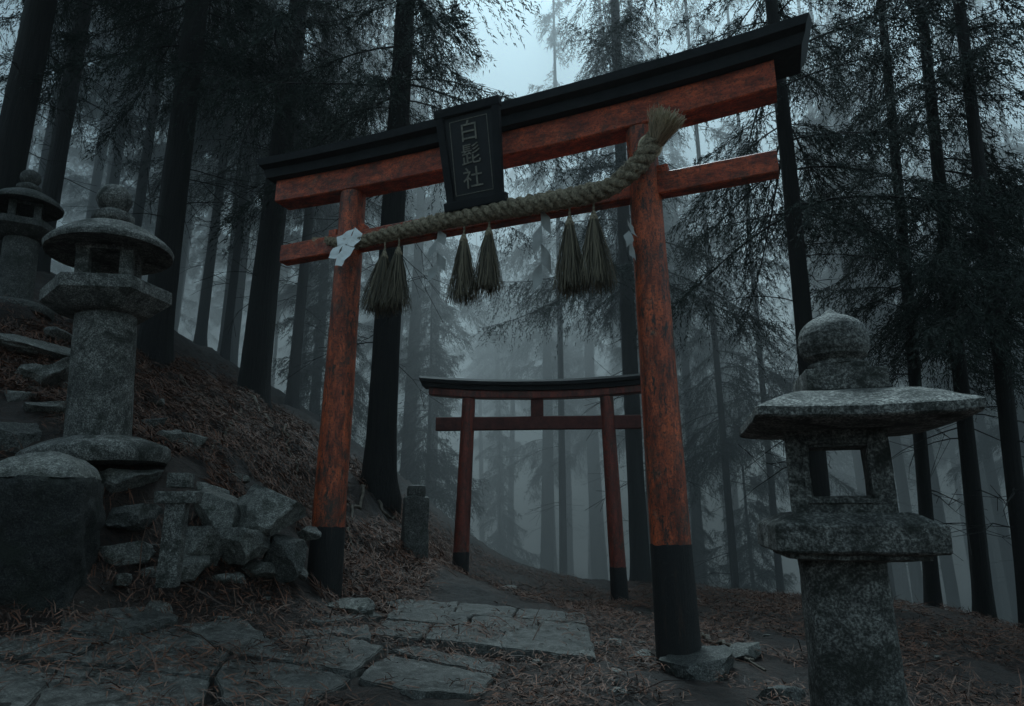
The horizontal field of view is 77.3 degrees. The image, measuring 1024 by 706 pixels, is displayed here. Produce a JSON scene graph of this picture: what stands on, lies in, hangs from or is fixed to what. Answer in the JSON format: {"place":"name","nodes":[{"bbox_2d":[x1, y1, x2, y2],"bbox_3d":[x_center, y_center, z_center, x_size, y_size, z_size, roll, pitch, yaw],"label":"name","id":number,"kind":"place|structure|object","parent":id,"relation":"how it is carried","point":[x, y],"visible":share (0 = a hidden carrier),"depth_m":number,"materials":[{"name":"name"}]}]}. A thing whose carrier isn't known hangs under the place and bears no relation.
{"place":"outdoors","nodes":[
{"label":"outdoors","id":0,"kind":"place"},
{"bbox_2d":[0,271,1023,705],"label":"ground","id":1,"kind":"structure","parent":0,"point":[478,591],"depth_m":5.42,"materials":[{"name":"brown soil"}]},
{"bbox_2d":[0,422,41,452],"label":"rock","id":2,"kind":"object","parent":1,"relation":"on","point":[26,434],"visible":0.64,"depth_m":4.92,"materials":[{"name":"stone"}]},
{"bbox_2d":[0,662,54,705],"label":"paving slab","id":3,"kind":"structure","parent":1,"relation":"on","point":[23,690],"depth_m":2.95,"materials":[{"name":"stone"}]},
{"bbox_2d":[0,170,64,321],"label":"stone lantern","id":4,"kind":"object","parent":1,"relation":"on","point":[29,209],"visible":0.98,"depth_m":7.81,"materials":[{"name":"stone"}]},
{"bbox_2d":[0,333,70,359],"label":"rock","id":5,"kind":"object","parent":1,"relation":"on","point":[22,344],"visible":0.62,"depth_m":6.47,"materials":[{"name":"grey stone"}]},
{"bbox_2d":[12,363,68,388],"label":"rock","id":6,"kind":"object","parent":1,"relation":"on","point":[52,374],"visible":0.51,"depth_m":6.08,"materials":[{"name":"grey stone"}]},
{"bbox_2d":[0,451,105,615],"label":"boulder","id":7,"kind":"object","parent":1,"relation":"on","point":[52,516],"depth_m":3.93,"materials":[{"name":"grey stone"}]},
{"bbox_2d":[0,3,106,191],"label":"cedar tree","id":8,"kind":"object","parent":1,"relation":"on","point":[74,150],"visible":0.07,"depth_m":28.49,"materials":[{"name":"grey plant"}]},
{"bbox_2d":[0,633,108,666],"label":"paving slab","id":9,"kind":"structure","parent":1,"relation":"on","point":[16,643],"depth_m":3.42,"materials":[{"name":"stone"}]},
{"bbox_2d":[29,23,98,273],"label":"cedar tree","id":10,"kind":"object","parent":1,"relation":"on","point":[54,263],"visible":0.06,"depth_m":34.13,"materials":[{"name":"grey plant"}]},
{"bbox_2d":[0,0,138,224],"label":"cedar tree","id":11,"kind":"object","parent":1,"relation":"on","point":[44,155],"visible":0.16,"depth_m":19.05,"materials":[{"name":"green plant"}]},
{"bbox_2d":[15,184,173,465],"bbox_3d":[-3.441,-0.295,5.433,1.057,2.510,1.053,0,-15,-21],"label":"stone lantern","id":12,"kind":"object","parent":1,"relation":"on","point":[105,297],"visible":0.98,"depth_m":5.19,"materials":[{"name":"stone"}]},
{"bbox_2d":[0,0,214,254],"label":"cedar tree","id":13,"kind":"object","parent":1,"relation":"on","point":[19,109],"visible":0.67,"depth_m":9.71,"materials":[{"name":"green plant"}]},
{"bbox_2d":[60,45,169,234],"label":"cedar tree","id":14,"kind":"object","parent":1,"relation":"on","point":[74,186],"visible":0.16,"depth_m":27.38,"materials":[{"name":"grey plant"}]},
{"bbox_2d":[60,607,177,641],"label":"paving slab","id":15,"kind":"structure","parent":1,"relation":"on","point":[147,618],"depth_m":3.88,"materials":[{"name":"stone"}]},
{"bbox_2d":[36,664,209,705],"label":"paving slab","id":16,"kind":"structure","parent":1,"relation":"on","point":[62,695],"depth_m":3.02,"materials":[{"name":"stone"}]},
{"bbox_2d":[0,0,246,272],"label":"cedar tree","id":17,"kind":"object","parent":1,"relation":"on","point":[54,174],"visible":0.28,"depth_m":13.06,"materials":[{"name":"green plant"}]},
{"bbox_2d":[99,541,155,565],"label":"rock","id":18,"kind":"object","parent":1,"relation":"on","point":[128,552],"visible":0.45,"depth_m":4.53,"materials":[{"name":"grey stone"}]},
{"bbox_2d":[99,468,162,493],"bbox_3d":[-3.215,1.108,5.048,0.832,0.234,0.469,-14,-23,-6],"label":"rock","id":19,"kind":"object","parent":1,"relation":"on","point":[116,480],"visible":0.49,"depth_m":4.91,"materials":[{"name":"grey stone"}]},
{"bbox_2d":[104,503,163,530],"bbox_3d":[-2.943,1.315,4.915,0.442,0.308,0.599,0,-14,0],"label":"rock","id":20,"kind":"object","parent":1,"relation":"on","point":[131,517],"visible":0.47,"depth_m":4.70,"materials":[{"name":"stone"}]},
{"bbox_2d":[77,7,193,218],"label":"cedar tree","id":21,"kind":"object","parent":1,"relation":"on","point":[97,178],"visible":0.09,"depth_m":24.51,"materials":[{"name":"green plant"}]},
{"bbox_2d":[68,627,228,685],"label":"paving slab","id":22,"kind":"structure","parent":1,"relation":"on","point":[191,641],"depth_m":3.49,"materials":[{"name":"stone"}]},
{"bbox_2d":[83,0,218,216],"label":"cedar tree","id":23,"kind":"object","parent":1,"relation":"on","point":[112,179],"visible":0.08,"depth_m":20.68,"materials":[{"name":"green plant"}]},
{"bbox_2d":[68,0,266,226],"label":"cedar tree","id":24,"kind":"object","parent":1,"relation":"on","point":[139,197],"visible":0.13,"depth_m":16.73,"materials":[{"name":"green plant"}]},
{"bbox_2d":[154,473,202,587],"bbox_3d":[-2.288,1.193,4.341,0.272,0.747,0.144,2,-14,-8],"label":"stone post","id":25,"kind":"object","parent":1,"relation":"on","point":[173,540],"visible":1,"depth_m":4.30,"materials":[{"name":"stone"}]},
{"bbox_2d":[109,80,257,330],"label":"cedar tree","id":26,"kind":"object","parent":1,"relation":"on","point":[181,275],"visible":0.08,"depth_m":25.86,"materials":[{"name":"brown plant"}]},
{"bbox_2d":[0,0,370,370],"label":"cedar tree","id":27,"kind":"object","parent":1,"relation":"on","point":[155,339],"visible":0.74,"depth_m":10.77,"materials":[{"name":"green plant"}]},
{"bbox_2d":[47,0,337,346],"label":"cedar tree","id":28,"kind":"object","parent":1,"relation":"on","point":[201,333],"visible":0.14,"depth_m":17.14,"materials":[{"name":"green plant"}]},
{"bbox_2d":[184,525,222,566],"bbox_3d":[-2.388,1.452,4.770,0.451,0.300,0.340,20,-31,-23],"label":"rock","id":29,"kind":"object","parent":1,"relation":"on","point":[202,540],"visible":0.64,"depth_m":4.73,"materials":[{"name":"grey stone"}]},
{"bbox_2d":[193,489,239,530],"bbox_3d":[-2.332,1.298,5.133,0.473,0.331,0.332,6,-12,25],"label":"rock","id":30,"kind":"object","parent":1,"relation":"on","point":[218,510],"visible":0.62,"depth_m":5.03,"materials":[{"name":"grey stone"}]},
{"bbox_2d":[180,154,258,338],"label":"cedar tree","id":31,"kind":"object","parent":1,"relation":"on","point":[202,250],"visible":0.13,"depth_m":33.52,"materials":[{"name":"grey plant"}]},
{"bbox_2d":[179,618,296,664],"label":"paving slab","id":32,"kind":"structure","parent":1,"relation":"on","point":[226,632],"depth_m":3.94,"materials":[{"name":"stone"}]},
{"bbox_2d":[114,0,373,360],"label":"cedar tree","id":33,"kind":"object","parent":1,"relation":"on","point":[225,349],"visible":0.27,"depth_m":16.35,"materials":[{"name":"green plant"}]},
{"bbox_2d":[220,527,270,564],"bbox_3d":[-2.068,1.486,4.910,0.386,0.280,0.336,-1,-20,22],"label":"rock","id":34,"kind":"object","parent":1,"relation":"on","point":[241,546],"visible":0.81,"depth_m":4.80,"materials":[{"name":"grey stone"}]},
{"bbox_2d":[237,483,305,536],"bbox_3d":[-1.999,1.294,5.163,0.550,0.398,0.499,15,-22,7],"label":"rock","id":35,"kind":"object","parent":34,"relation":"on","point":[267,512],"visible":0.85,"depth_m":5.04,"materials":[{"name":"grey stone"}]},
{"bbox_2d":[191,0,308,365],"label":"cedar tree","id":36,"kind":"object","parent":1,"relation":"on","point":[239,302],"visible":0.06,"depth_m":23.09,"materials":[{"name":"brown plant"}]},
{"bbox_2d":[76,0,430,409],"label":"cedar tree","id":37,"kind":"object","parent":1,"relation":"on","point":[256,360],"visible":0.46,"depth_m":11.57,"materials":[{"name":"green plant"}]},
{"bbox_2d":[214,659,349,705],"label":"paving slab","id":38,"kind":"structure","parent":1,"relation":"on","point":[303,679],"depth_m":3.35,"materials":[{"name":"stone"}]},
{"bbox_2d":[139,0,425,408],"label":"cedar tree","id":39,"kind":"object","parent":1,"relation":"on","point":[292,392],"visible":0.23,"depth_m":15.04,"materials":[{"name":"green plant"}]},
{"bbox_2d":[262,534,307,582],"bbox_3d":[-1.774,1.605,5.004,0.337,0.366,0.263,3,-12,-26],"label":"rock","id":40,"kind":"object","parent":1,"relation":"on","point":[285,555],"visible":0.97,"depth_m":4.94,"materials":[{"name":"stone"}]},
{"bbox_2d":[242,1,392,413],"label":"cedar tree","id":41,"kind":"object","parent":1,"relation":"on","point":[324,296],"visible":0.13,"depth_m":20.23,"materials":[{"name":"green plant"}]},
{"bbox_2d":[271,204,373,444],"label":"cedar tree","id":42,"kind":"object","parent":1,"relation":"on","point":[317,309],"visible":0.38,"depth_m":17.45,"materials":[{"name":"grey plant"}]},
{"bbox_2d":[284,635,383,679],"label":"paving slab","id":43,"kind":"structure","parent":1,"relation":"on","point":[352,666],"depth_m":3.94,"materials":[{"name":"stone"}]},
{"bbox_2d":[113,0,593,517],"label":"cedar tree","id":44,"kind":"object","parent":1,"relation":"on","point":[379,472],"visible":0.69,"depth_m":10.21,"materials":[{"name":"green plant"}]},
{"bbox_2d":[373,620,431,644],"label":"paving slab","id":45,"kind":"structure","parent":1,"relation":"on","point":[414,637],"depth_m":4.79,"materials":[{"name":"stone"}]},
{"bbox_2d":[356,77,451,393],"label":"cedar tree","id":46,"kind":"object","parent":1,"relation":"on","point":[405,250],"visible":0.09,"depth_m":30.03,"materials":[{"name":"grey plant"}]},
{"bbox_2d":[334,0,474,477],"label":"cedar tree","id":47,"kind":"object","parent":1,"relation":"on","point":[420,206],"visible":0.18,"depth_m":22.37,"materials":[{"name":"brown plant"}]},
{"bbox_2d":[401,485,428,563],"bbox_3d":[-1.168,2.080,7.729,0.315,0.953,0.267,4,-15,-17],"label":"stone post","id":48,"kind":"object","parent":1,"relation":"on","point":[414,529],"visible":0.77,"depth_m":7.63,"materials":[{"name":"stone"}]},
{"bbox_2d":[359,249,490,538],"bbox_3d":[-2.599,1.250,19.472,3.668,9.577,4.404,-2,-14,9],"label":"cedar tree","id":49,"kind":"object","parent":1,"relation":"on","point":[418,475],"visible":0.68,"depth_m":18.97,"materials":[{"name":"green plant"}]},
{"bbox_2d":[358,655,493,699],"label":"paving slab","id":50,"kind":"structure","parent":1,"relation":"on","point":[427,675],"depth_m":3.71,"materials":[{"name":"stone"}]},
{"bbox_2d":[386,609,472,626],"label":"paving slab","id":51,"kind":"structure","parent":1,"relation":"on","point":[421,616],"depth_m":5.41,"materials":[{"name":"stone"}]},
{"bbox_2d":[359,0,508,505],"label":"cedar tree","id":52,"kind":"object","parent":1,"relation":"on","point":[450,261],"visible":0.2,"depth_m":24.88,"materials":[{"name":"green plant"}]},
{"bbox_2d":[390,646,500,680],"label":"paving slab","id":53,"kind":"structure","parent":1,"relation":"on","point":[457,663],"depth_m":4.30,"materials":[{"name":"stone"}]},
{"bbox_2d":[425,624,504,656],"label":"paving slab","id":54,"kind":"structure","parent":1,"relation":"on","point":[485,646],"depth_m":4.70,"materials":[{"name":"stone"}]},
{"bbox_2d":[444,233,509,542],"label":"cedar tree","id":55,"kind":"object","parent":1,"relation":"on","point":[474,372],"visible":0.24,"depth_m":43.46,"materials":[{"name":"green plant"}]},
{"bbox_2d":[461,229,537,553],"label":"cedar tree","id":56,"kind":"object","parent":1,"relation":"on","point":[487,355],"visible":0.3,"depth_m":38.04,"materials":[{"name":"green plant"}]},
{"bbox_2d":[470,400,543,567],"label":"cedar tree","id":57,"kind":"object","parent":1,"relation":"on","point":[509,524],"visible":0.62,"depth_m":28.13,"materials":[{"name":"green plant"}]},
{"bbox_2d":[472,166,564,556],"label":"cedar tree","id":58,"kind":"object","parent":1,"relation":"on","point":[512,402],"visible":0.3,"depth_m":37.69,"materials":[{"name":"green plant"}]},
{"bbox_2d":[419,373,641,603],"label":"torii gate","id":59,"kind":"structure","parent":1,"relation":"on","point":[537,392],"depth_m":10.04,"materials":[{"name":"paint"}]},
{"bbox_2d":[257,12,811,664],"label":"torii gate","id":60,"kind":"structure","parent":1,"relation":"on","point":[725,76],"depth_m":5.54,"materials":[{"name":"paint"}]},
{"bbox_2d":[433,95,507,212],"bbox_3d":[-0.367,-1.787,5.796,0.660,0.945,0.070,-6,-1,22],"label":"name plaque","id":61,"kind":"object","parent":60,"relation":"attached to","point":[469,134],"visible":0.99,"depth_m":5.78,"materials":[{"name":"black paint"}]},
{"bbox_2d":[312,104,685,249],"bbox_3d":[-0.368,-1.483,5.939,3.935,0.790,0.399,-7,-15,25],"label":"sacred rope","id":62,"kind":"object","parent":60,"relation":"attached to","point":[663,127],"visible":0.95,"depth_m":5.48,"materials":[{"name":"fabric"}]},
{"bbox_2d":[357,241,398,318],"bbox_3d":[-1.257,-0.730,6.086,0.432,0.782,0.413,0,-14,0],"label":"straw tassel","id":63,"kind":"object","parent":62,"relation":"hanging from","point":[375,282],"visible":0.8,"depth_m":6.00,"materials":[{"name":"wicker"}]},
{"bbox_2d":[375,238,411,316],"bbox_3d":[-1.092,-0.758,6.033,0.377,0.784,0.374,0,-14,0],"label":"straw tassel","id":64,"kind":"object","parent":62,"relation":"hanging from","point":[397,285],"visible":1,"depth_m":5.94,"materials":[{"name":"wicker"}]},
{"bbox_2d":[444,224,482,309],"bbox_3d":[-0.433,-0.823,5.778,0.348,0.821,0.341,0,-14,0],"label":"straw tassel","id":65,"kind":"object","parent":62,"relation":"hanging from","point":[462,272],"visible":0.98,"depth_m":5.70,"materials":[{"name":"plant"}]},
{"bbox_2d":[470,220,505,298],"bbox_3d":[-0.209,-0.880,5.693,0.311,0.779,0.304,-13,-19,41],"label":"straw tassel","id":66,"kind":"object","parent":62,"relation":"hanging from","point":[488,277],"visible":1,"depth_m":5.62,"materials":[{"name":"wicker"}]},
{"bbox_2d":[532,212,550,291],"bbox_3d":[0.257,-0.898,5.502,0.163,0.812,0.074,2,-14,-6],"label":"paper streamer","id":67,"kind":"object","parent":62,"relation":"hanging from","point":[537,238],"visible":0.99,"depth_m":5.49,"materials":[{"name":"white paper"}]},
{"bbox_2d":[551,206,589,299],"bbox_3d":[0.483,-0.883,5.403,0.329,0.877,0.322,-13,-19,41],"label":"straw tassel","id":68,"kind":"object","parent":62,"relation":"hanging from","point":[568,264],"visible":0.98,"depth_m":5.33,"materials":[{"name":"plant"}]},
{"bbox_2d":[575,202,620,297],"bbox_3d":[0.706,-0.908,5.322,0.390,0.878,0.383,0,-14,0],"label":"straw tassel","id":69,"kind":"object","parent":62,"relation":"hanging from","point":[597,266],"visible":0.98,"depth_m":5.23,"materials":[{"name":"plant"}]},
{"bbox_2d":[476,0,614,574],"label":"cedar tree","id":70,"kind":"object","parent":1,"relation":"on","point":[554,41],"visible":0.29,"depth_m":22.60,"materials":[{"name":"green plant"}]},
{"bbox_2d":[495,91,596,571],"bbox_3d":[1.653,-0.803,31.511,5.027,26.800,5.024,1,-14,-5],"label":"cedar tree","id":71,"kind":"object","parent":1,"relation":"on","point":[547,479],"visible":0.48,"depth_m":30.25,"materials":[{"name":"green plant"}]},
{"bbox_2d":[501,630,595,663],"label":"paving slab","id":72,"kind":"structure","parent":1,"relation":"on","point":[551,645],"depth_m":4.75,"materials":[{"name":"stone"}]},
{"bbox_2d":[531,217,600,575],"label":"cedar tree","id":73,"kind":"object","parent":1,"relation":"on","point":[570,563],"visible":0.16,"depth_m":39.09,"materials":[{"name":"green plant"}]},
{"bbox_2d":[553,152,625,579],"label":"cedar tree","id":74,"kind":"object","parent":1,"relation":"on","point":[599,568],"visible":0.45,"depth_m":33.27,"materials":[{"name":"green plant"}]},
{"bbox_2d":[555,0,686,534],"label":"cedar tree","id":75,"kind":"object","parent":1,"relation":"on","point":[610,148],"visible":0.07,"depth_m":22.19,"materials":[{"name":"green plant"}]},
{"bbox_2d":[455,0,796,582],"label":"cedar tree","id":76,"kind":"object","parent":1,"relation":"on","point":[640,567],"visible":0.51,"depth_m":13.98,"materials":[{"name":"green plant"}]},
{"bbox_2d":[590,0,705,563],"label":"cedar tree","id":77,"kind":"object","parent":1,"relation":"on","point":[666,224],"visible":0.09,"depth_m":22.61,"materials":[{"name":"green plant"}]},
{"bbox_2d":[592,56,713,478],"bbox_3d":[6.172,-1.048,29.490,5.606,28.507,5.727,-4,-15,17],"label":"cedar tree","id":78,"kind":"object","parent":1,"relation":"on","point":[618,437],"visible":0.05,"depth_m":28.25,"materials":[{"name":"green plant"}]},
{"bbox_2d":[607,0,741,474],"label":"cedar tree","id":79,"kind":"object","parent":1,"relation":"on","point":[676,138],"visible":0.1,"depth_m":25.71,"materials":[{"name":"green plant"}]},
{"bbox_2d":[659,645,734,681],"bbox_3d":[1.305,2.181,4.362,0.536,0.231,0.452,-2,-7,-23],"label":"rock","id":80,"kind":"object","parent":1,"relation":"on","point":[703,663],"visible":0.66,"depth_m":4.29,"materials":[{"name":"stone"}]},
{"bbox_2d":[638,135,765,587],"bbox_3d":[8.111,-0.522,28.048,5.482,26.800,4.080,-1,-14,4],"label":"cedar tree","id":81,"kind":"object","parent":1,"relation":"on","point":[697,517],"visible":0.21,"depth_m":27.35,"materials":[{"name":"green plant"}]},
{"bbox_2d":[686,417,730,588],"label":"cedar tree","id":82,"kind":"object","parent":1,"relation":"on","point":[699,568],"visible":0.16,"depth_m":22.99,"materials":[{"name":"green plant"}]},
{"bbox_2d":[678,199,755,587],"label":"cedar tree","id":83,"kind":"object","parent":1,"relation":"on","point":[721,479],"visible":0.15,"depth_m":34.39,"materials":[{"name":"green plant"}]},
{"bbox_2d":[643,0,793,590],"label":"cedar tree","id":84,"kind":"object","parent":1,"relation":"on","point":[722,446],"visible":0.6,"depth_m":17.39,"materials":[{"name":"green plant"}]},
{"bbox_2d":[691,208,763,586],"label":"cedar tree","id":85,"kind":"object","parent":1,"relation":"on","point":[735,503],"visible":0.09,"depth_m":35.52,"materials":[{"name":"green plant"}]},
{"bbox_2d":[700,376,798,595],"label":"cedar tree","id":86,"kind":"object","parent":1,"relation":"on","point":[759,507],"visible":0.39,"depth_m":19.99,"materials":[{"name":"green plant"}]},
{"bbox_2d":[678,0,865,593],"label":"cedar tree","id":87,"kind":"object","parent":1,"relation":"on","point":[770,487],"visible":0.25,"depth_m":18.14,"materials":[{"name":"green plant"}]},
{"bbox_2d":[747,235,856,505],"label":"cedar tree","id":88,"kind":"object","parent":1,"relation":"on","point":[838,458],"visible":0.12,"depth_m":29.26,"materials":[{"name":"green plant"}]},
{"bbox_2d":[615,0,1023,501],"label":"cedar tree","id":89,"kind":"object","parent":1,"relation":"on","point":[795,210],"visible":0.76,"depth_m":9.57,"materials":[{"name":"green plant"}]},
{"bbox_2d":[742,0,932,599],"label":"cedar tree","id":90,"kind":"object","parent":1,"relation":"on","point":[827,110],"visible":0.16,"depth_m":18.66,"materials":[{"name":"green plant"}]},
{"bbox_2d":[757,0,945,572],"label":"cedar tree","id":91,"kind":"object","parent":1,"relation":"on","point":[858,470],"visible":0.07,"depth_m":22.65,"materials":[{"name":"green plant"}]},
{"bbox_2d":[739,308,985,705],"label":"stone lantern","id":92,"kind":"object","parent":1,"relation":"on","point":[843,550],"visible":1,"depth_m":2.35,"materials":[{"name":"stone"}]},
{"bbox_2d":[810,0,957,605],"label":"cedar tree","id":93,"kind":"object","parent":1,"relation":"on","point":[915,575],"visible":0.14,"depth_m":21.66,"materials":[{"name":"green plant"}]},
{"bbox_2d":[756,0,1023,608],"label":"cedar tree","id":94,"kind":"object","parent":1,"relation":"on","point":[932,592],"visible":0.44,"depth_m":10.15,"materials":[{"name":"green plant"}]},
{"bbox_2d":[852,12,968,611],"bbox_3d":[15.441,-1.698,25.864,5.479,28.976,4.076,-2,-14,6],"label":"cedar tree","id":95,"kind":"object","parent":1,"relation":"on","point":[950,584],"visible":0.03,"depth_m":23.77,"materials":[{"name":"brown plant"}]},
{"bbox_2d":[810,0,1023,621],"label":"cedar tree","id":96,"kind":"object","parent":1,"relation":"on","point":[982,596],"visible":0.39,"depth_m":9.70,"materials":[{"name":"green plant"}]},
{"bbox_2d":[825,0,1023,627],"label":"cedar tree","id":97,"kind":"object","parent":1,"relation":"on","point":[995,319],"visible":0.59,"depth_m":9.37,"materials":[{"name":"green plant"}]},
{"bbox_2d":[900,73,1008,623],"bbox_3d":[20.003,-0.052,28.938,4.102,28.694,5.479,-10,-17,34],"label":"cedar tree","id":98,"kind":"object","parent":1,"relation":"on","point":[998,604],"visible":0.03,"depth_m":26.17,"materials":[{"name":"brown plant"}]},
{"bbox_2d":[894,41,1017,625],"bbox_3d":[18.306,-0.661,26.583,4.063,27.990,5.484,-2,-14,10],"label":"cedar tree","id":99,"kind":"object","parent":1,"relation":"on","point":[1005,546],"visible":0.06,"depth_m":24.25,"materials":[{"name":"brown plant"}]},
{"bbox_2d":[913,146,1012,625],"bbox_3d":[22.671,1.263,31.340,5.487,27.909,4.089,-7,-16,26],"label":"cedar tree","id":100,"kind":"object","parent":1,"relation":"on","point":[1007,612],"visible":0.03,"depth_m":29.54,"materials":[{"name":"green plant"}]},
{"bbox_2d":[903,11,1023,462],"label":"cedar tree","id":101,"kind":"object","parent":1,"relation":"on","point":[1020,424],"visible":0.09,"depth_m":21.52,"materials":[{"name":"green plant"}]},
{"bbox_2d":[925,47,1023,607],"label":"cedar tree","id":102,"kind":"object","parent":1,"relation":"on","point":[990,444],"visible":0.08,"depth_m":22.23,"materials":[{"name":"green plant"}]},
{"bbox_2d":[927,0,1023,563],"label":"cedar tree","id":103,"kind":"object","parent":1,"relation":"on","point":[1021,323],"visible":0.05,"depth_m":20.53,"materials":[{"name":"green plant"}]},
{"bbox_2d":[933,0,1023,513],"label":"cedar tree","id":104,"kind":"object","parent":1,"relation":"on","point":[1015,147],"visible":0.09,"depth_m":22.39,"materials":[{"name":"green plant"}]},
{"bbox_2d":[0,0,1023,539],"label":"sky","id":105,"kind":"structure","parent":0,"point":[516,67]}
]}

